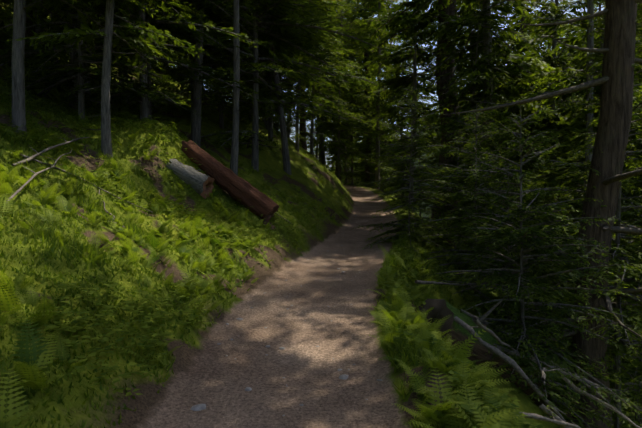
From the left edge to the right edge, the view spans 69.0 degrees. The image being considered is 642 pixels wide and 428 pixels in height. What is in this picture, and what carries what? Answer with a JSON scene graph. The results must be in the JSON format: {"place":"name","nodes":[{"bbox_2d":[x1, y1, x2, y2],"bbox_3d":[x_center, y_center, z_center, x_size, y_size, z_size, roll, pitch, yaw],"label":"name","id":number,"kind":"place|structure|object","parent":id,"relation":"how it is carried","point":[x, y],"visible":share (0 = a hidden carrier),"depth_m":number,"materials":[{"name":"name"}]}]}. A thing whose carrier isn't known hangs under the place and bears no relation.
{"place":"outdoors","nodes":[
{"label":"outdoors","id":0,"kind":"place"},
{"bbox_2d":[0,2,641,427],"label":"ground","id":1,"kind":"structure","parent":0,"point":[212,376],"depth_m":4.38,"materials":[{"name":"green plant"}]},
{"bbox_2d":[1,149,71,206],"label":"stick","id":2,"kind":"object","parent":1,"relation":"on","point":[26,183],"visible":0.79,"depth_m":4.99,"materials":[{"name":"grey wood"}]},
{"bbox_2d":[11,137,89,165],"bbox_3d":[-3.588,-0.854,6.160,0.302,0.587,2.005,0,2,-5],"label":"stick","id":3,"kind":"object","parent":1,"relation":"on","point":[29,159],"visible":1,"depth_m":5.77,"materials":[{"name":"grey wood"}]},
{"bbox_2d":[1,0,99,44],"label":"tree","id":4,"kind":"object","parent":1,"relation":"on","point":[12,13],"visible":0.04,"depth_m":13.34,"materials":[{"name":"green plant"}]},
{"bbox_2d":[0,0,118,75],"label":"tree","id":5,"kind":"object","parent":1,"relation":"on","point":[38,30],"visible":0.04,"depth_m":11.00,"materials":[{"name":"green plant"}]},
{"bbox_2d":[0,0,131,135],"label":"tree","id":6,"kind":"object","parent":1,"relation":"on","point":[20,15],"visible":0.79,"depth_m":6.49,"materials":[{"name":"grey plant"}]},
{"bbox_2d":[22,154,152,212],"bbox_3d":[-2.934,-0.370,5.904,1.498,0.739,0.438,-1,2,-16],"label":"stick","id":7,"kind":"object","parent":1,"relation":"on","point":[24,156],"visible":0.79,"depth_m":5.78,"materials":[{"name":"wood"}]},
{"bbox_2d":[0,0,195,156],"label":"tree","id":8,"kind":"object","parent":1,"relation":"on","point":[85,33],"visible":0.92,"depth_m":6.96,"materials":[{"name":"green plant"}]},
{"bbox_2d":[53,2,145,99],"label":"tree","id":9,"kind":"object","parent":1,"relation":"on","point":[88,92],"visible":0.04,"depth_m":10.35,"materials":[{"name":"plant"}]},
{"bbox_2d":[0,0,208,118],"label":"tree","id":10,"kind":"object","parent":1,"relation":"on","point":[81,72],"visible":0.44,"depth_m":8.43,"materials":[{"name":"green plant"}]},
{"bbox_2d":[65,0,155,108],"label":"tree","id":11,"kind":"object","parent":1,"relation":"on","point":[72,55],"visible":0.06,"depth_m":9.00,"materials":[{"name":"grey plant"}]},
{"bbox_2d":[99,189,125,228],"bbox_3d":[-2.505,-0.072,5.448,0.171,0.457,1.040,-2,3,-41],"label":"stick","id":12,"kind":"object","parent":1,"relation":"on","point":[106,211],"visible":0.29,"depth_m":5.51,"materials":[{"name":"grey wood"}]},
{"bbox_2d":[0,0,276,119],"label":"tree","id":13,"kind":"object","parent":1,"relation":"on","point":[158,18],"visible":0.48,"depth_m":9.46,"materials":[{"name":"green plant"}]},
{"bbox_2d":[47,0,255,119],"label":"tree","id":14,"kind":"object","parent":1,"relation":"on","point":[156,70],"visible":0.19,"depth_m":11.37,"materials":[{"name":"green plant"}]},
{"bbox_2d":[49,0,304,123],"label":"tree","id":15,"kind":"object","parent":1,"relation":"on","point":[209,8],"visible":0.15,"depth_m":13.23,"materials":[{"name":"green plant"}]},
{"bbox_2d":[172,0,216,147],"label":"tree","id":16,"kind":"object","parent":1,"relation":"on","point":[196,123],"visible":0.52,"depth_m":11.44,"materials":[{"name":"grey plant"}]},
{"bbox_2d":[176,14,251,120],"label":"tree","id":17,"kind":"object","parent":1,"relation":"on","point":[218,52],"visible":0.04,"depth_m":13.89,"materials":[{"name":"green plant"}]},
{"bbox_2d":[3,24,431,254],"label":"undergrowth","id":18,"kind":"object","parent":1,"relation":"on","point":[289,206],"visible":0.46,"depth_m":11.61,"materials":[{"name":"green plant"}]},
{"bbox_2d":[160,1,288,128],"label":"tree","id":19,"kind":"object","parent":1,"relation":"on","point":[221,120],"visible":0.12,"depth_m":14.37,"materials":[{"name":"green plant"}]},
{"bbox_2d":[215,0,252,175],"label":"tree","id":20,"kind":"object","parent":1,"relation":"on","point":[235,118],"visible":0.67,"depth_m":10.35,"materials":[{"name":"grey plant"}]},
{"bbox_2d":[0,63,523,427],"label":"ferns","id":21,"kind":"object","parent":1,"relation":"on","point":[41,235],"visible":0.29,"depth_m":4.14,"materials":[{"name":"green plant"}]},
{"bbox_2d":[126,0,402,171],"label":"tree","id":22,"kind":"object","parent":1,"relation":"on","point":[285,33],"visible":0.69,"depth_m":12.78,"materials":[{"name":"green plant"}]},
{"bbox_2d":[185,0,346,140],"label":"tree","id":23,"kind":"object","parent":1,"relation":"on","point":[269,77],"visible":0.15,"depth_m":16.78,"materials":[{"name":"green plant"}]},
{"bbox_2d":[251,56,290,126],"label":"tree","id":24,"kind":"object","parent":1,"relation":"on","point":[263,120],"visible":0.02,"depth_m":24.47,"materials":[{"name":"green plant"}]},
{"bbox_2d":[0,32,544,427],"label":"herb leaves","id":25,"kind":"object","parent":1,"relation":"on","point":[464,405],"visible":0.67,"depth_m":3.52,"materials":[{"name":"green plant"}]},
{"bbox_2d":[263,1,301,174],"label":"tree","id":26,"kind":"object","parent":1,"relation":"on","point":[285,153],"visible":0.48,"depth_m":14.19,"materials":[{"name":"grey plant"}]},
{"bbox_2d":[273,80,306,133],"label":"tree","id":27,"kind":"object","parent":1,"relation":"on","point":[277,128],"visible":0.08,"depth_m":30.82,"materials":[{"name":"green plant"}]},
{"bbox_2d":[190,217,391,415],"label":"stones","id":28,"kind":"object","parent":1,"relation":"on","point":[198,407],"visible":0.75,"depth_m":3.35,"materials":[{"name":"stone"}]},
{"bbox_2d":[260,0,351,152],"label":"tree","id":29,"kind":"object","parent":1,"relation":"on","point":[309,87],"visible":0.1,"depth_m":19.85,"materials":[{"name":"green plant"}]},
{"bbox_2d":[286,53,327,138],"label":"tree","id":30,"kind":"object","parent":1,"relation":"on","point":[288,134],"depth_m":29.71,"materials":[{"name":"grey plant"}]},
{"bbox_2d":[306,117,332,158],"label":"tree","id":31,"kind":"object","parent":1,"relation":"on","point":[317,143],"visible":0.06,"depth_m":51.57,"materials":[{"name":"grey plant"}]},
{"bbox_2d":[293,4,347,160],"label":"tree","id":32,"kind":"object","parent":1,"relation":"on","point":[323,91],"visible":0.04,"depth_m":37.73,"materials":[{"name":"green plant"}]},
{"bbox_2d":[259,0,384,155],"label":"tree","id":33,"kind":"object","parent":1,"relation":"on","point":[332,105],"visible":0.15,"depth_m":23.85,"materials":[{"name":"green plant"}]},
{"bbox_2d":[299,20,345,150],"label":"tree","id":34,"kind":"object","parent":1,"relation":"on","point":[302,127],"visible":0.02,"depth_m":26.82,"materials":[{"name":"brown plant"}]},
{"bbox_2d":[291,0,356,167],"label":"tree","id":35,"kind":"object","parent":1,"relation":"on","point":[323,160],"visible":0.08,"depth_m":32.70,"materials":[{"name":"green plant"}]},
{"bbox_2d":[310,0,364,182],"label":"tree","id":36,"kind":"object","parent":1,"relation":"on","point":[334,169],"visible":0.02,"depth_m":44.41,"materials":[{"name":"green plant"}]},
{"bbox_2d":[305,0,371,184],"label":"tree","id":37,"kind":"object","parent":1,"relation":"on","point":[348,1],"visible":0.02,"depth_m":49.13,"materials":[{"name":"green plant"}]},
{"bbox_2d":[305,9,372,182],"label":"tree","id":38,"kind":"object","parent":1,"relation":"on","point":[340,179],"visible":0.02,"depth_m":39.87,"materials":[{"name":"green plant"}]},
{"bbox_2d":[290,0,392,184],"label":"tree","id":39,"kind":"object","parent":1,"relation":"on","point":[347,128],"visible":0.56,"depth_m":29.39,"materials":[{"name":"green plant"}]},
{"bbox_2d":[309,16,390,184],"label":"tree","id":40,"kind":"object","parent":1,"relation":"on","point":[350,136],"visible":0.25,"depth_m":35.58,"materials":[{"name":"green plant"}]},
{"bbox_2d":[326,14,376,180],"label":"tree","id":41,"kind":"object","parent":1,"relation":"on","point":[348,140],"visible":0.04,"depth_m":49.61,"materials":[{"name":"green plant"}]},
{"bbox_2d":[341,106,384,185],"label":"tree","id":42,"kind":"object","parent":1,"relation":"on","point":[358,171],"visible":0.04,"depth_m":42.38,"materials":[{"name":"green plant"}]},
{"bbox_2d":[338,0,402,185],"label":"tree","id":43,"kind":"object","parent":1,"relation":"on","point":[384,5],"visible":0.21,"depth_m":35.08,"materials":[{"name":"green plant"}]},
{"bbox_2d":[339,102,408,195],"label":"tree","id":44,"kind":"object","parent":1,"relation":"on","point":[369,164],"visible":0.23,"depth_m":33.90,"materials":[{"name":"green plant"}]},
{"bbox_2d":[341,0,409,188],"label":"tree","id":45,"kind":"object","parent":1,"relation":"on","point":[377,107],"visible":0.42,"depth_m":30.37,"materials":[{"name":"green plant"}]},
{"bbox_2d":[355,71,398,195],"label":"tree","id":46,"kind":"object","parent":1,"relation":"on","point":[374,151],"depth_m":41.02,"materials":[{"name":"green plant"}]},
{"bbox_2d":[354,104,400,190],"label":"tree","id":47,"kind":"object","parent":1,"relation":"on","point":[364,180],"visible":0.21,"depth_m":37.66,"materials":[{"name":"green plant"}]},
{"bbox_2d":[362,0,425,195],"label":"tree","id":48,"kind":"object","parent":1,"relation":"on","point":[391,1],"visible":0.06,"depth_m":35.73,"materials":[{"name":"green plant"}]},
{"bbox_2d":[350,0,441,203],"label":"tree","id":49,"kind":"object","parent":1,"relation":"on","point":[385,73],"visible":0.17,"depth_m":27.36,"materials":[{"name":"green plant"}]},
{"bbox_2d":[386,169,424,216],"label":"tree","id":50,"kind":"object","parent":1,"relation":"on","point":[397,186],"visible":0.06,"depth_m":32.26,"materials":[{"name":"green plant"}]},
{"bbox_2d":[352,85,470,256],"bbox_3d":[1.845,-0.198,9.436,2.572,4.800,2.327,-1,2,-27],"label":"tree","id":51,"kind":"object","parent":1,"relation":"on","point":[406,162],"visible":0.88,"depth_m":9.36,"materials":[{"name":"green plant"}]},
{"bbox_2d":[384,99,439,219],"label":"tree","id":52,"kind":"object","parent":1,"relation":"on","point":[419,158],"visible":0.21,"depth_m":26.77,"materials":[{"name":"green plant"}]},
{"bbox_2d":[354,0,470,211],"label":"tree","id":53,"kind":"object","parent":1,"relation":"on","point":[417,57],"visible":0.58,"depth_m":21.12,"materials":[{"name":"green plant"}]},
{"bbox_2d":[354,0,512,244],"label":"tree","id":54,"kind":"object","parent":1,"relation":"on","point":[422,21],"visible":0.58,"depth_m":17.04,"materials":[{"name":"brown plant"}]},
{"bbox_2d":[399,114,505,293],"bbox_3d":[3.484,0.670,12.020,3.102,6.400,3.430,0,2,-10],"label":"tree","id":55,"kind":"object","parent":1,"relation":"on","point":[449,201],"visible":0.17,"depth_m":11.89,"materials":[{"name":"green plant"}]},
{"bbox_2d":[417,1,492,251],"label":"tree","id":56,"kind":"object","parent":1,"relation":"on","point":[432,106],"visible":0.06,"depth_m":27.39,"materials":[{"name":"green plant"}]},
{"bbox_2d":[425,1,521,198],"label":"tree","id":57,"kind":"object","parent":1,"relation":"on","point":[437,148],"visible":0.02,"depth_m":33.41,"materials":[{"name":"green plant"}]},
{"bbox_2d":[426,0,522,247],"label":"tree","id":58,"kind":"object","parent":1,"relation":"on","point":[478,35],"visible":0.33,"depth_m":12.75,"materials":[{"name":"green plant"}]},
{"bbox_2d":[410,109,542,283],"bbox_3d":[3.362,0.414,9.973,2.615,5.395,2.891,1,2,36],"label":"tree","id":59,"kind":"object","parent":1,"relation":"on","point":[478,159],"visible":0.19,"depth_m":9.86,"materials":[{"name":"green plant"}]},
{"bbox_2d":[423,0,533,249],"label":"tree","id":60,"kind":"object","parent":1,"relation":"on","point":[457,3],"visible":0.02,"depth_m":21.58,"materials":[{"name":"green plant"}]},
{"bbox_2d":[405,103,560,331],"bbox_3d":[2.761,1.002,8.524,3.216,6.000,2.908,0,2,5],"label":"tree","id":61,"kind":"object","parent":1,"relation":"on","point":[457,219],"visible":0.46,"depth_m":8.32,"materials":[{"name":"green plant"}]},
{"bbox_2d":[392,0,583,276],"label":"tree","id":62,"kind":"object","parent":1,"relation":"on","point":[518,68],"visible":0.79,"depth_m":12.78,"materials":[{"name":"green plant"}]},
{"bbox_2d":[415,299,579,414],"bbox_3d":[2.135,1.631,5.626,2.690,0.876,1.051,32,-14,-28],"label":"mossy log","id":63,"kind":"object","parent":1,"relation":"on","point":[442,308],"visible":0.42,"depth_m":4.97,"materials":[{"name":"green plant"}]},
{"bbox_2d":[460,2,545,291],"bbox_3d":[10.514,-2.913,25.810,6.066,20.005,5.740,0,2,-13],"label":"tree","id":64,"kind":"object","parent":1,"relation":"on","point":[533,171],"depth_m":25.46,"materials":[{"name":"green plant"}]},
{"bbox_2d":[460,128,548,285],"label":"tree","id":65,"kind":"object","parent":1,"relation":"on","point":[501,142],"visible":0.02,"depth_m":15.33,"materials":[{"name":"green plant"}]},
{"bbox_2d":[471,317,542,386],"bbox_3d":[1.879,1.468,4.899,1.707,1.139,0.351,-2,3,-44],"label":"stick debris","id":66,"kind":"object","parent":1,"relation":"on","point":[479,324],"visible":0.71,"depth_m":4.43,"materials":[{"name":"wood"}]},
{"bbox_2d":[454,316,565,421],"bbox_3d":[2.052,1.828,4.490,1.487,1.602,0.420,1,2,27],"label":"stick","id":67,"kind":"object","parent":1,"relation":"on","point":[498,352],"visible":0.83,"depth_m":4.47,"materials":[{"name":"grey wood"}]},
{"bbox_2d":[462,2,581,292],"bbox_3d":[10.142,-7.505,23.506,6.445,29.732,7.321,1,2,16],"label":"tree","id":68,"kind":"object","parent":1,"relation":"on","point":[520,30],"depth_m":23.03,"materials":[{"name":"green plant"}]},
{"bbox_2d":[443,0,604,333],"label":"tree","id":69,"kind":"object","parent":1,"relation":"on","point":[551,61],"visible":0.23,"depth_m":15.07,"materials":[{"name":"green plant"}]},
{"bbox_2d":[423,105,641,427],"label":"tree","id":70,"kind":"object","parent":1,"relation":"on","point":[521,234],"visible":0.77,"depth_m":5.19,"materials":[{"name":"green plant"}]},
{"bbox_2d":[460,309,629,419],"bbox_3d":[2.614,1.777,5.377,1.927,1.265,0.549,0,2,1],"label":"stick debris","id":71,"kind":"object","parent":70,"relation":"attached to","point":[484,322],"visible":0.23,"depth_m":5.38,"materials":[{"name":"wood"}]},
{"bbox_2d":[527,351,641,410],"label":"stick debris","id":72,"kind":"object","parent":70,"relation":"attached to","point":[585,379],"visible":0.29,"depth_m":5.41,"materials":[{"name":"grey wood"}]},
{"bbox_2d":[433,164,639,385],"bbox_3d":[2.793,2.066,6.937,2.714,5.600,3.001,-1,2,-31],"label":"tree","id":73,"kind":"object","parent":1,"relation":"on","point":[509,248],"visible":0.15,"depth_m":6.85,"materials":[{"name":"green plant"}]},
{"bbox_2d":[414,280,493,299],"bbox_3d":[2.100,1.156,6.708,1.790,0.561,0.388,-1,2,-36],"label":"stick debris","id":74,"kind":"object","parent":73,"relation":"on","point":[423,282],"visible":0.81,"depth_m":6.39,"materials":[{"name":"grey wood"}]},
{"bbox_2d":[444,0,641,427],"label":"tree","id":75,"kind":"object","parent":1,"relation":"on","point":[616,81],"visible":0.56,"depth_m":6.20,"materials":[{"name":"brown plant"}]},
{"bbox_2d":[492,0,596,325],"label":"tree","id":76,"kind":"object","parent":1,"relation":"on","point":[549,46],"visible":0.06,"depth_m":19.42,"materials":[{"name":"green plant"}]},
{"bbox_2d":[517,412,580,427],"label":"stick debris","id":77,"kind":"object","parent":1,"relation":"on","point":[546,419],"visible":0.94,"depth_m":3.60,"materials":[{"name":"grey wood"}]},
{"bbox_2d":[541,367,567,381],"bbox_3d":[2.204,1.537,4.423,0.222,0.372,1.219,1,2,25],"label":"stick debris","id":78,"kind":"object","parent":1,"relation":"on","point":[543,371],"visible":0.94,"depth_m":4.20,"materials":[{"name":"grey wood"}]},
{"bbox_2d":[539,404,571,427],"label":"stick","id":79,"kind":"object","parent":1,"relation":"on","point":[543,409],"visible":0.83,"depth_m":4.09,"materials":[{"name":"grey wood"}]},
{"bbox_2d":[474,0,641,427],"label":"tree","id":80,"kind":"object","parent":1,"relation":"on","point":[616,354],"visible":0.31,"depth_m":6.62,"materials":[{"name":"green plant"}]},
{"bbox_2d":[529,0,604,271],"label":"tree","id":81,"kind":"object","parent":1,"relation":"on","point":[575,4],"depth_m":26.29,"materials":[{"name":"green plant"}]},
{"bbox_2d":[493,0,641,362],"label":"tree","id":82,"kind":"object","parent":1,"relation":"on","point":[566,76],"visible":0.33,"depth_m":10.60,"materials":[{"name":"green plant"}]},
{"bbox_2d":[494,344,641,427],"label":"stick","id":83,"kind":"object","parent":1,"relation":"on","point":[573,386],"visible":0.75,"depth_m":4.82,"materials":[{"name":"grey wood"}]},
{"bbox_2d":[520,199,622,347],"bbox_3d":[6.184,2.931,11.919,3.645,6.800,3.296,0,2,2],"label":"tree","id":84,"kind":"object","parent":1,"relation":"on","point":[572,212],"depth_m":11.82,"materials":[{"name":"green plant"}]},
{"bbox_2d":[545,0,605,368],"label":"tree","id":85,"kind":"object","parent":1,"relation":"on","point":[590,44],"visible":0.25,"depth_m":9.85,"materials":[{"name":"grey plant"}]},
{"bbox_2d":[524,0,641,338],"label":"tree","id":86,"kind":"object","parent":1,"relation":"on","point":[575,143],"visible":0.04,"depth_m":15.47,"materials":[{"name":"green plant"}]},
{"bbox_2d":[557,0,638,198],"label":"tree","id":87,"kind":"object","parent":1,"relation":"on","point":[595,5],"depth_m":27.33,"materials":[{"name":"green plant"}]},
{"bbox_2d":[559,12,641,421],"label":"tree","id":88,"kind":"object","parent":1,"relation":"on","point":[622,190],"visible":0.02,"depth_m":13.12,"materials":[{"name":"green plant"}]},
{"bbox_2d":[567,7,641,333],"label":"tree","id":89,"kind":"object","parent":1,"relation":"on","point":[625,167],"depth_m":12.32,"materials":[{"name":"green plant"}]},
{"bbox_2d":[572,318,638,415],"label":"tree","id":90,"kind":"object","parent":1,"relation":"on","point":[624,408],"visible":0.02,"depth_m":11.01,"materials":[{"name":"green plant"}]},
{"bbox_2d":[608,212,641,426],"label":"tree","id":91,"kind":"object","parent":1,"relation":"on","point":[635,416],"visible":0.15,"depth_m":8.80,"materials":[{"name":"green plant"}]},
{"bbox_2d":[203,0,603,168],"label":"sky","id":92,"kind":"structure","parent":0,"point":[569,10],"materials":[{"name":"white"}]}
]}

